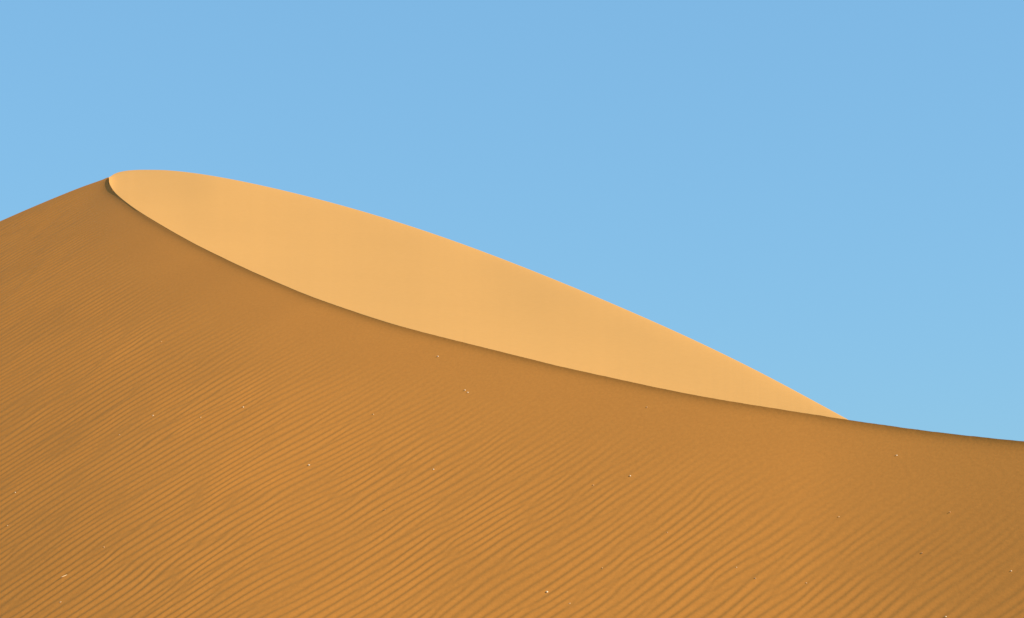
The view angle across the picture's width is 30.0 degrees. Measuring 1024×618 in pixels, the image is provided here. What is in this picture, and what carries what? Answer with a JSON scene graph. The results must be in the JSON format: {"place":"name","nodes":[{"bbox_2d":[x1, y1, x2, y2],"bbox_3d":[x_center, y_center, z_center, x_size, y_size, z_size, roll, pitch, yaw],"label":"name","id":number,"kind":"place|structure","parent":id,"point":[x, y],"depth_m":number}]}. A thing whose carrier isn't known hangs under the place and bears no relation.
{"place":"outdoors","nodes":[
{"label":"outdoors","id":0,"kind":"place"},
{"bbox_2d":[0,170,1023,617],"bbox_3d":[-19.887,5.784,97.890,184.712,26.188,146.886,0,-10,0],"label":"sand dune","id":1,"kind":"structure","parent":0,"point":[198,372],"depth_m":52.10},
{"bbox_2d":[0,0,1023,440],"label":"sky","id":2,"kind":"structure","parent":0,"point":[825,198]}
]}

